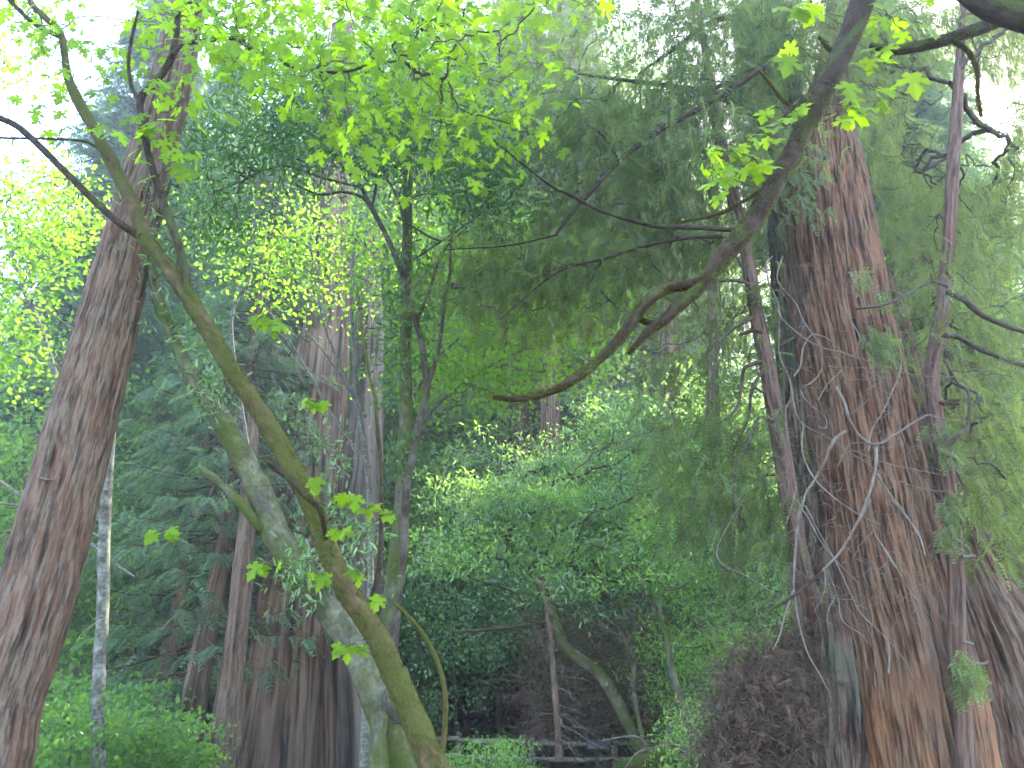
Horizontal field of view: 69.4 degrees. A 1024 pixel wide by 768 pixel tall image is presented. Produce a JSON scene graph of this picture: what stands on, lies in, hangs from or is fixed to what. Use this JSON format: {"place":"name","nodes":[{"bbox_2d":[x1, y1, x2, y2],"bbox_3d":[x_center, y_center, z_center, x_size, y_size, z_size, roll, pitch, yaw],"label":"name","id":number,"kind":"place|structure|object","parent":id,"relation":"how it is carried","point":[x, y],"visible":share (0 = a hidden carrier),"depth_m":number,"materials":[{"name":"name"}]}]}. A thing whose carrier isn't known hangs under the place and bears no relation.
{"place":"outdoors","nodes":[
{"label":"outdoors","id":0,"kind":"place"},
{"bbox_2d":[42,523,801,767],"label":"ground","id":1,"kind":"structure","parent":0,"point":[450,709],"depth_m":29.22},
{"bbox_2d":[0,273,37,514],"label":"broadleaf tree","id":2,"kind":"object","parent":1,"relation":"on","point":[16,354],"visible":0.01,"depth_m":50.42,"materials":[{"name":"green plant"}]},
{"bbox_2d":[0,182,102,540],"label":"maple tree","id":3,"kind":"object","parent":1,"relation":"on","point":[24,362],"depth_m":43.49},
{"bbox_2d":[0,0,112,505],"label":"alder tree","id":4,"kind":"object","parent":1,"relation":"on","point":[55,222],"visible":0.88,"depth_m":10.71,"materials":[{"name":"green plant"}]},
{"bbox_2d":[0,259,130,593],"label":"maple tree","id":5,"kind":"object","parent":1,"relation":"on","point":[8,471],"visible":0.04,"depth_m":32.87,"materials":[{"name":"green plant"}]},
{"bbox_2d":[0,240,168,533],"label":"maple tree","id":6,"kind":"object","parent":1,"relation":"on","point":[14,368],"depth_m":43.27,"materials":[{"name":"green plant"}]},
{"bbox_2d":[0,310,174,660],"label":"maple tree","id":7,"kind":"object","parent":1,"relation":"on","point":[114,485],"visible":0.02,"depth_m":34.04,"materials":[{"name":"green plant"}]},
{"bbox_2d":[0,313,190,674],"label":"tree","id":8,"kind":"object","parent":1,"relation":"on","point":[141,408],"visible":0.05,"depth_m":30.66,"materials":[{"name":"green plant"}]},
{"bbox_2d":[0,0,201,555],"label":"redwood tree","id":9,"kind":"object","parent":1,"relation":"on","point":[126,109],"visible":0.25,"depth_m":31.96,"materials":[{"name":"plant"}]},
{"bbox_2d":[0,266,202,708],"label":"tree","id":10,"kind":"object","parent":1,"relation":"on","point":[12,452],"visible":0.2,"depth_m":22.91,"materials":[{"name":"green plant"}]},
{"bbox_2d":[0,62,207,501],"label":"redwood tree","id":11,"kind":"object","parent":1,"relation":"on","point":[198,84],"visible":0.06,"depth_m":38.87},
{"bbox_2d":[0,0,208,767],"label":"redwood tree","id":12,"kind":"object","parent":1,"relation":"on","point":[45,555],"visible":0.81,"depth_m":6.71,"materials":[{"name":"brown plant"}]},
{"bbox_2d":[34,669,176,767],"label":"green shrub","id":13,"kind":"object","parent":1,"relation":"on","point":[54,721],"visible":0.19,"depth_m":12.86,"materials":[{"name":"green plant"}]},
{"bbox_2d":[90,432,134,767],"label":"alder tree","id":14,"kind":"object","parent":1,"relation":"on","point":[103,535],"visible":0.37,"depth_m":11.53,"materials":[{"name":"grey plant"}]},
{"bbox_2d":[34,680,198,767],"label":"green shrub","id":15,"kind":"object","parent":1,"relation":"on","point":[80,743],"visible":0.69,"depth_m":10.81,"materials":[{"name":"green plant"}]},
{"bbox_2d":[36,671,209,767],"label":"green shrub","id":16,"kind":"object","parent":1,"relation":"on","point":[113,692],"visible":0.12,"depth_m":15.58,"materials":[{"name":"green plant"}]},
{"bbox_2d":[40,658,210,767],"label":"green shrub","id":17,"kind":"object","parent":1,"relation":"on","point":[136,693],"visible":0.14,"depth_m":14.74,"materials":[{"name":"green plant"}]},
{"bbox_2d":[37,695,226,767],"bbox_3d":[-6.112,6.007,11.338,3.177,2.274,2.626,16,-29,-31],"label":"green shrub","id":18,"kind":"object","parent":1,"relation":"on","point":[184,764],"visible":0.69,"depth_m":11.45,"materials":[{"name":"green plant"}]},
{"bbox_2d":[50,358,217,717],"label":"young redwood","id":19,"kind":"object","parent":1,"relation":"on","point":[167,415],"visible":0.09,"depth_m":26.40,"materials":[{"name":"plant"}]},
{"bbox_2d":[64,305,263,720],"bbox_3d":[-12.062,3.849,31.183,7.590,20.362,7.602,-5,-25,11],"label":"young redwood","id":20,"kind":"object","parent":1,"relation":"on","point":[153,650],"visible":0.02,"depth_m":27.99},
{"bbox_2d":[106,709,242,767],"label":"green shrub","id":21,"kind":"object","parent":1,"relation":"on","point":[203,755],"visible":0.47,"depth_m":12.40,"materials":[{"name":"green plant"}]},
{"bbox_2d":[69,196,291,753],"bbox_3d":[-9.979,1.850,24.502,7.036,19.680,6.913,13,-28,-26],"label":"redwood tree","id":22,"kind":"object","parent":1,"relation":"on","point":[168,666],"visible":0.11,"depth_m":22.53,"materials":[{"name":"plant"}]},
{"bbox_2d":[118,42,259,642],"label":"redwood tree","id":23,"kind":"object","parent":1,"relation":"on","point":[210,88],"visible":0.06,"depth_m":52.93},
{"bbox_2d":[49,154,357,767],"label":"redwood tree","id":24,"kind":"object","parent":1,"relation":"on","point":[218,564],"visible":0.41,"depth_m":18.93,"materials":[{"name":"plant"}]},
{"bbox_2d":[206,410,258,767],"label":"redwood tree","id":25,"kind":"object","parent":1,"relation":"on","point":[227,707],"visible":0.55,"depth_m":15.94,"materials":[{"name":"brown plant"}]},
{"bbox_2d":[132,85,375,451],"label":"broadleaf tree","id":26,"kind":"object","parent":1,"relation":"on","point":[168,352],"depth_m":40.62,"materials":[{"name":"green plant"}]},
{"bbox_2d":[92,144,422,767],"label":"laurel tree","id":27,"kind":"object","parent":1,"relation":"on","point":[390,746],"visible":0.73,"depth_m":6.73,"materials":[{"name":"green plant"}]},
{"bbox_2d":[133,135,396,707],"bbox_3d":[-8.194,0.609,27.285,8.795,24.599,8.641,16,-29,-32],"label":"redwood tree","id":28,"kind":"object","parent":1,"relation":"on","point":[247,329],"visible":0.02,"depth_m":25.86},
{"bbox_2d":[261,210,289,577],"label":"redwood tree","id":29,"kind":"object","parent":1,"relation":"on","point":[273,349],"visible":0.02,"depth_m":25.11,"materials":[{"name":"brown plant"}]},
{"bbox_2d":[152,0,431,371],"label":"broadleaf tree","id":30,"kind":"object","parent":1,"relation":"on","point":[194,269],"visible":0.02,"depth_m":51.74,"materials":[{"name":"green plant"}]},
{"bbox_2d":[240,18,352,767],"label":"redwood tree","id":31,"kind":"object","parent":1,"relation":"on","point":[286,726],"visible":0.41,"depth_m":18.48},
{"bbox_2d":[0,0,614,767],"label":"maple tree","id":32,"kind":"object","parent":1,"relation":"on","point":[362,610],"visible":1,"depth_m":6.23,"materials":[{"name":"green plant"}]},
{"bbox_2d":[177,0,526,564],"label":"broadleaf tree","id":33,"kind":"object","parent":1,"relation":"on","point":[388,284],"visible":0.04,"depth_m":38.27,"materials":[{"name":"green plant"}]},
{"bbox_2d":[252,426,453,650],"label":"maple tree","id":34,"kind":"object","parent":1,"relation":"on","point":[386,543],"visible":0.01,"depth_m":33.21,"materials":[{"name":"green plant"}]},
{"bbox_2d":[336,268,383,767],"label":"redwood tree","id":35,"kind":"object","parent":1,"relation":"on","point":[348,727],"visible":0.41,"depth_m":21.40,"materials":[{"name":"brown plant"}]},
{"bbox_2d":[165,13,580,650],"bbox_3d":[-2.228,-0.715,9.401,6.816,13.880,3.565,0,-25,0],"label":"tanoak tree","id":36,"kind":"object","parent":1,"relation":"on","point":[289,133],"visible":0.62,"depth_m":9.50,"materials":[{"name":"green plant"}]},
{"bbox_2d":[367,229,384,592],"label":"redwood tree","id":37,"kind":"object","parent":1,"relation":"on","point":[373,237],"visible":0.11,"depth_m":26.57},
{"bbox_2d":[367,0,414,767],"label":"alder tree","id":38,"kind":"object","parent":1,"relation":"on","point":[390,583],"visible":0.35,"depth_m":9.04,"materials":[{"name":"grey plant"}]},
{"bbox_2d":[354,164,443,487],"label":"redwood tree","id":39,"kind":"object","parent":1,"relation":"on","point":[393,407],"visible":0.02,"depth_m":41.90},
{"bbox_2d":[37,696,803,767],"bbox_3d":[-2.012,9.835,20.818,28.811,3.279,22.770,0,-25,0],"label":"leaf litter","id":40,"kind":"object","parent":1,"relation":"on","point":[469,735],"visible":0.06,"depth_m":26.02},
{"bbox_2d":[303,0,555,721],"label":"broadleaf tree","id":41,"kind":"object","parent":1,"relation":"on","point":[452,427],"visible":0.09,"depth_m":34.77,"materials":[{"name":"green plant"}]},
{"bbox_2d":[158,127,704,767],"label":"hazel tree","id":42,"kind":"object","parent":1,"relation":"on","point":[470,375],"visible":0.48,"depth_m":12.60,"materials":[{"name":"green plant"}]},
{"bbox_2d":[385,418,506,556],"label":"broadleaf tree","id":43,"kind":"object","parent":1,"relation":"on","point":[452,483],"depth_m":41.05,"materials":[{"name":"green plant"}]},
{"bbox_2d":[385,239,508,703],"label":"tree","id":44,"kind":"object","parent":1,"relation":"on","point":[449,699],"depth_m":39.09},
{"bbox_2d":[386,0,535,481],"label":"broadleaf tree","id":45,"kind":"object","parent":1,"relation":"on","point":[479,3],"visible":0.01,"depth_m":58.30,"materials":[{"name":"green plant"}]},
{"bbox_2d":[384,389,539,712],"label":"maple tree","id":46,"kind":"object","parent":1,"relation":"on","point":[493,685],"visible":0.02,"depth_m":31.84,"materials":[{"name":"green plant"}]},
{"bbox_2d":[457,192,478,709],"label":"redwood tree","id":47,"kind":"object","parent":1,"relation":"on","point":[461,701],"visible":0.02,"depth_m":32.79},
{"bbox_2d":[439,742,499,755],"bbox_3d":[-1.718,11.475,23.139,2.822,0.580,2.344,-15,-28,29],"label":"fern","id":48,"kind":"object","parent":1,"relation":"on","point":[453,747],"visible":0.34,"depth_m":22.95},
{"bbox_2d":[384,381,568,718],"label":"maple tree","id":49,"kind":"object","parent":1,"relation":"on","point":[413,521],"visible":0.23,"depth_m":29.42,"materials":[{"name":"green plant"}]},
{"bbox_2d":[383,547,587,745],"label":"laurel tree","id":50,"kind":"object","parent":1,"relation":"on","point":[439,597],"visible":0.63,"depth_m":21.65,"materials":[{"name":"green plant"}]},
{"bbox_2d":[445,728,530,767],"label":"laurel shrub","id":51,"kind":"object","parent":1,"relation":"on","point":[502,754],"visible":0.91,"depth_m":11.18,"materials":[{"name":"green plant"}]},
{"bbox_2d":[457,760,532,767],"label":"fern","id":52,"kind":"object","parent":1,"relation":"on","point":[490,765],"visible":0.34,"depth_m":18.82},
{"bbox_2d":[451,728,545,767],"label":"laurel shrub","id":53,"kind":"object","parent":1,"relation":"on","point":[516,753],"visible":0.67,"depth_m":12.05,"materials":[{"name":"green plant"}]},
{"bbox_2d":[400,460,599,736],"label":"laurel tree","id":54,"kind":"object","parent":1,"relation":"on","point":[499,719],"visible":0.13,"depth_m":27.08,"materials":[{"name":"green plant"}]},
{"bbox_2d":[469,751,556,765],"bbox_3d":[-0.021,10.981,21.574,2.419,0.543,2.698,13,-28,-27],"label":"fern","id":55,"kind":"object","parent":1,"relation":"on","point":[511,762],"visible":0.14,"depth_m":21.35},
{"bbox_2d":[412,0,619,714],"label":"redwood tree","id":56,"kind":"object","parent":1,"relation":"on","point":[525,409],"visible":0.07,"depth_m":36.03,"materials":[{"name":"plant"}]},
{"bbox_2d":[491,729,570,738],"bbox_3d":[0.665,12.059,25.344,2.645,0.578,2.700,12,-27,-25],"label":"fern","id":57,"kind":"object","parent":1,"relation":"on","point":[513,731],"visible":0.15,"depth_m":25.40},
{"bbox_2d":[526,188,564,753],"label":"redwood tree","id":58,"kind":"object","parent":1,"relation":"on","point":[551,415],"visible":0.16,"depth_m":28.51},
{"bbox_2d":[414,732,688,767],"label":"rail fence","id":59,"kind":"object","parent":1,"relation":"on","point":[614,757],"visible":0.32,"depth_m":20.56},
{"bbox_2d":[442,521,671,765],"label":"laurel tree","id":60,"kind":"object","parent":1,"relation":"on","point":[512,599],"visible":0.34,"depth_m":22.25,"materials":[{"name":"green plant"}]},
{"bbox_2d":[514,578,603,762],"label":"dead sapling","id":61,"kind":"object","parent":1,"relation":"on","point":[559,752],"visible":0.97,"depth_m":13.83,"materials":[{"name":"brown wood"}]},
{"bbox_2d":[473,721,650,767],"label":"ground cover","id":62,"kind":"object","parent":1,"relation":"on","point":[583,765],"visible":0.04,"depth_m":23.96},
{"bbox_2d":[556,110,569,705],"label":"redwood tree","id":63,"kind":"object","parent":1,"relation":"on","point":[562,371],"visible":0.01,"depth_m":39.17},
{"bbox_2d":[349,381,777,753],"bbox_3d":[1.627,3.424,17.271,10.382,10.640,8.618,12,-27,-25],"label":"laurel tree","id":64,"kind":"object","parent":1,"relation":"on","point":[508,506],"visible":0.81,"depth_m":16.35,"materials":[{"name":"green plant"}]},
{"bbox_2d":[505,148,633,702],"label":"redwood tree","id":65,"kind":"object","parent":1,"relation":"on","point":[537,433],"visible":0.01,"depth_m":39.78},
{"bbox_2d":[511,412,655,720],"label":"maple tree","id":66,"kind":"object","parent":1,"relation":"on","point":[586,439],"visible":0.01,"depth_m":31.14,"materials":[{"name":"green plant"}]},
{"bbox_2d":[501,0,687,705],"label":"redwood tree","id":67,"kind":"object","parent":1,"relation":"on","point":[589,40],"visible":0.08,"depth_m":42.77,"materials":[{"name":"plant"}]},
{"bbox_2d":[586,740,607,765],"bbox_3d":[2.268,10.027,19.605,0.560,1.066,0.345,0,-25,0],"label":"information sign","id":68,"kind":"object","parent":1,"relation":"on","point":[596,755],"visible":0.46,"depth_m":19.67,"materials":[{"name":"grey"}]},
{"bbox_2d":[474,576,775,767],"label":"bare brush","id":69,"kind":"object","parent":1,"relation":"on","point":[599,718],"visible":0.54,"depth_m":17.26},
{"bbox_2d":[500,508,750,756],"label":"laurel tree","id":70,"kind":"object","parent":1,"relation":"on","point":[620,730],"visible":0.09,"depth_m":23.22,"materials":[{"name":"green plant"}]},
{"bbox_2d":[474,327,777,709],"bbox_3d":[5.081,5.201,29.313,12.403,16.959,12.782,-3,-25,6],"label":"broadleaf tree","id":71,"kind":"object","parent":1,"relation":"on","point":[676,413],"visible":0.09,"depth_m":29.31,"materials":[{"name":"green plant"}]},
{"bbox_2d":[486,463,784,723],"bbox_3d":[4.981,8.493,29.924,14.562,10.643,10.137,-3,-25,7],"label":"laurel tree","id":72,"kind":"object","parent":1,"relation":"on","point":[652,567],"visible":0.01,"depth_m":29.23,"materials":[{"name":"green plant"}]},
{"bbox_2d":[568,101,725,518],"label":"redwood tree","id":73,"kind":"object","parent":1,"relation":"on","point":[624,384],"visible":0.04,"depth_m":39.27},
{"bbox_2d":[565,3,745,437],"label":"broadleaf tree","id":74,"kind":"object","parent":1,"relation":"on","point":[690,350],"depth_m":50.72,"materials":[{"name":"green plant"}]},
{"bbox_2d":[539,18,774,507],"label":"broadleaf tree","id":75,"kind":"object","parent":1,"relation":"on","point":[649,347],"visible":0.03,"depth_m":43.74,"materials":[{"name":"green plant"}]},
{"bbox_2d":[603,677,715,767],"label":"laurel shrub","id":76,"kind":"object","parent":1,"relation":"on","point":[652,709],"visible":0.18,"depth_m":16.28,"materials":[{"name":"green plant"}]},
{"bbox_2d":[533,521,786,739],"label":"laurel tree","id":77,"kind":"object","parent":1,"relation":"on","point":[603,600],"visible":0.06,"depth_m":22.42,"materials":[{"name":"green plant"}]},
{"bbox_2d":[614,745,705,767],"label":"fallen log","id":78,"kind":"object","parent":1,"relation":"on","point":[638,761],"visible":0.34,"depth_m":11.50,"materials":[{"name":"plant"}]},
{"bbox_2d":[644,194,685,746],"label":"redwood tree","id":79,"kind":"object","parent":1,"relation":"on","point":[671,348],"visible":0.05,"depth_m":30.58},
{"bbox_2d":[631,698,715,767],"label":"laurel shrub","id":80,"kind":"object","parent":1,"relation":"on","point":[676,749],"visible":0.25,"depth_m":10.69,"materials":[{"name":"green plant"}]},
{"bbox_2d":[624,744,694,767],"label":"fallen branch","id":81,"kind":"object","parent":80,"relation":"on","point":[641,751],"visible":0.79,"depth_m":10.93,"materials":[{"name":"grey wood"}]},
{"bbox_2d":[602,735,648,745],"bbox_3d":[1.680,5.303,10.990,0.697,0.148,0.027,0,-25,0],"label":"fallen branch","id":82,"kind":"object","parent":81,"relation":"on","point":[640,738],"visible":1,"depth_m":11.00,"materials":[{"name":"grey wood"}]},
{"bbox_2d":[661,695,682,744],"bbox_3d":[2.412,5.046,11.110,0.394,0.713,0.029,0,-25,0],"label":"fallen branch","id":83,"kind":"object","parent":81,"relation":"on","point":[668,721],"visible":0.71,"depth_m":11.10,"materials":[{"name":"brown wood"}]},
{"bbox_2d":[621,569,726,744],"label":"crooked sapling","id":84,"kind":"object","parent":1,"relation":"on","point":[673,678],"visible":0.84,"depth_m":13.21,"materials":[{"name":"brown plant"}]},
{"bbox_2d":[580,360,784,622],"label":"broadleaf tree","id":85,"kind":"object","parent":1,"relation":"on","point":[650,392],"visible":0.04,"depth_m":33.58,"materials":[{"name":"green plant"}]},
{"bbox_2d":[595,569,790,745],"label":"laurel tree","id":86,"kind":"object","parent":1,"relation":"on","point":[688,636],"visible":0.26,"depth_m":15.77,"materials":[{"name":"green plant"}]},
{"bbox_2d":[390,0,1023,767],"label":"redwood tree","id":87,"kind":"object","parent":1,"relation":"on","point":[894,558],"visible":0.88,"depth_m":8.58,"materials":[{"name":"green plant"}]},
{"bbox_2d":[618,479,798,714],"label":"laurel tree","id":88,"kind":"object","parent":1,"relation":"on","point":[744,592],"visible":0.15,"depth_m":18.25,"materials":[{"name":"green plant"}]},
{"bbox_2d":[696,190,720,728],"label":"redwood tree","id":89,"kind":"object","parent":1,"relation":"on","point":[714,315],"visible":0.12,"depth_m":28.76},
{"bbox_2d":[618,548,800,758],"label":"laurel tree","id":90,"kind":"object","parent":1,"relation":"on","point":[693,643],"visible":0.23,"depth_m":14.32,"materials":[{"name":"green plant"}]},
{"bbox_2d":[636,448,785,650],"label":"laurel tree","id":91,"kind":"object","parent":1,"relation":"on","point":[743,512],"visible":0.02,"depth_m":29.34,"materials":[{"name":"green plant"}]},
{"bbox_2d":[634,504,790,712],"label":"laurel tree","id":92,"kind":"object","parent":1,"relation":"on","point":[729,601],"visible":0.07,"depth_m":18.93,"materials":[{"name":"green plant"}]},
{"bbox_2d":[659,95,765,508],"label":"redwood tree","id":93,"kind":"object","parent":1,"relation":"on","point":[701,343],"visible":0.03,"depth_m":45.58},
{"bbox_2d":[634,497,792,679],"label":"laurel tree","id":94,"kind":"object","parent":1,"relation":"on","point":[722,573],"visible":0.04,"depth_m":23.60,"materials":[{"name":"green plant"}]},
{"bbox_2d":[656,683,801,767],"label":"laurel shrub","id":95,"kind":"object","parent":1,"relation":"on","point":[687,723],"visible":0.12,"depth_m":11.70,"materials":[{"name":"green plant"}]},
{"bbox_2d":[691,376,785,635],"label":"broadleaf tree","id":96,"kind":"object","parent":1,"relation":"on","point":[764,458],"depth_m":39.91,"materials":[{"name":"green plant"}]},
{"bbox_2d":[628,563,859,767],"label":"brush heap","id":97,"kind":"object","parent":1,"relation":"on","point":[754,716],"visible":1,"depth_m":6.92,"materials":[{"name":"brown wood"}]},
{"bbox_2d":[492,0,1023,402],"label":"maple tree","id":98,"kind":"object","parent":1,"relation":"on","point":[992,15],"visible":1,"depth_m":4.87,"materials":[{"name":"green plant"}]},
{"bbox_2d":[727,11,920,504],"bbox_3d":[13.501,-4.311,33.695,9.229,38.485,8.875,-11,-27,23],"label":"redwood tree","id":99,"kind":"object","parent":1,"relation":"on","point":[768,290],"visible":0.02,"depth_m":33.73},
{"bbox_2d":[735,296,1023,541],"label":"maple tree","id":100,"kind":"object","parent":1,"relation":"on","point":[752,377],"depth_m":23.21,"materials":[{"name":"green plant"}]},
{"bbox_2d":[772,236,1023,542],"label":"maple tree","id":101,"kind":"object","parent":1,"relation":"on","point":[998,317],"depth_m":18.90,"materials":[{"name":"green plant"}]},
{"bbox_2d":[818,4,1023,444],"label":"broadleaf tree","id":102,"kind":"object","parent":1,"relation":"on","point":[999,143],"visible":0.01,"depth_m":33.64,"materials":[{"name":"green plant"}]},
{"bbox_2d":[820,0,1023,531],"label":"redwood tree","id":103,"kind":"object","parent":1,"relation":"on","point":[933,113],"visible":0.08,"depth_m":26.70,"materials":[{"name":"plant"}]},
{"bbox_2d":[859,112,1023,596],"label":"young redwood","id":104,"kind":"object","parent":1,"relation":"on","point":[922,139],"visible":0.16,"depth_m":17.15,"materials":[{"name":"plant"}]},
{"bbox_2d":[878,218,1023,575],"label":"young redwood","id":105,"kind":"object","parent":1,"relation":"on","point":[922,324],"visible":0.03,"depth_m":18.08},
{"bbox_2d":[884,72,1023,471],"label":"redwood tree","id":106,"kind":"object","parent":1,"relation":"on","point":[981,151],"visible":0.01,"depth_m":32.17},
{"bbox_2d":[0,0,1023,399],"label":"sky","id":107,"kind":"structure","parent":0,"point":[107,34],"materials":[{"name":"white"}]},
{"bbox_2d":[565,588,656,752],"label":"crooked sapling","id":108,"kind":"object","parent":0,"point":[633,684],"visible":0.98,"depth_m":12.11,"materials":[{"name":"brown plant"}]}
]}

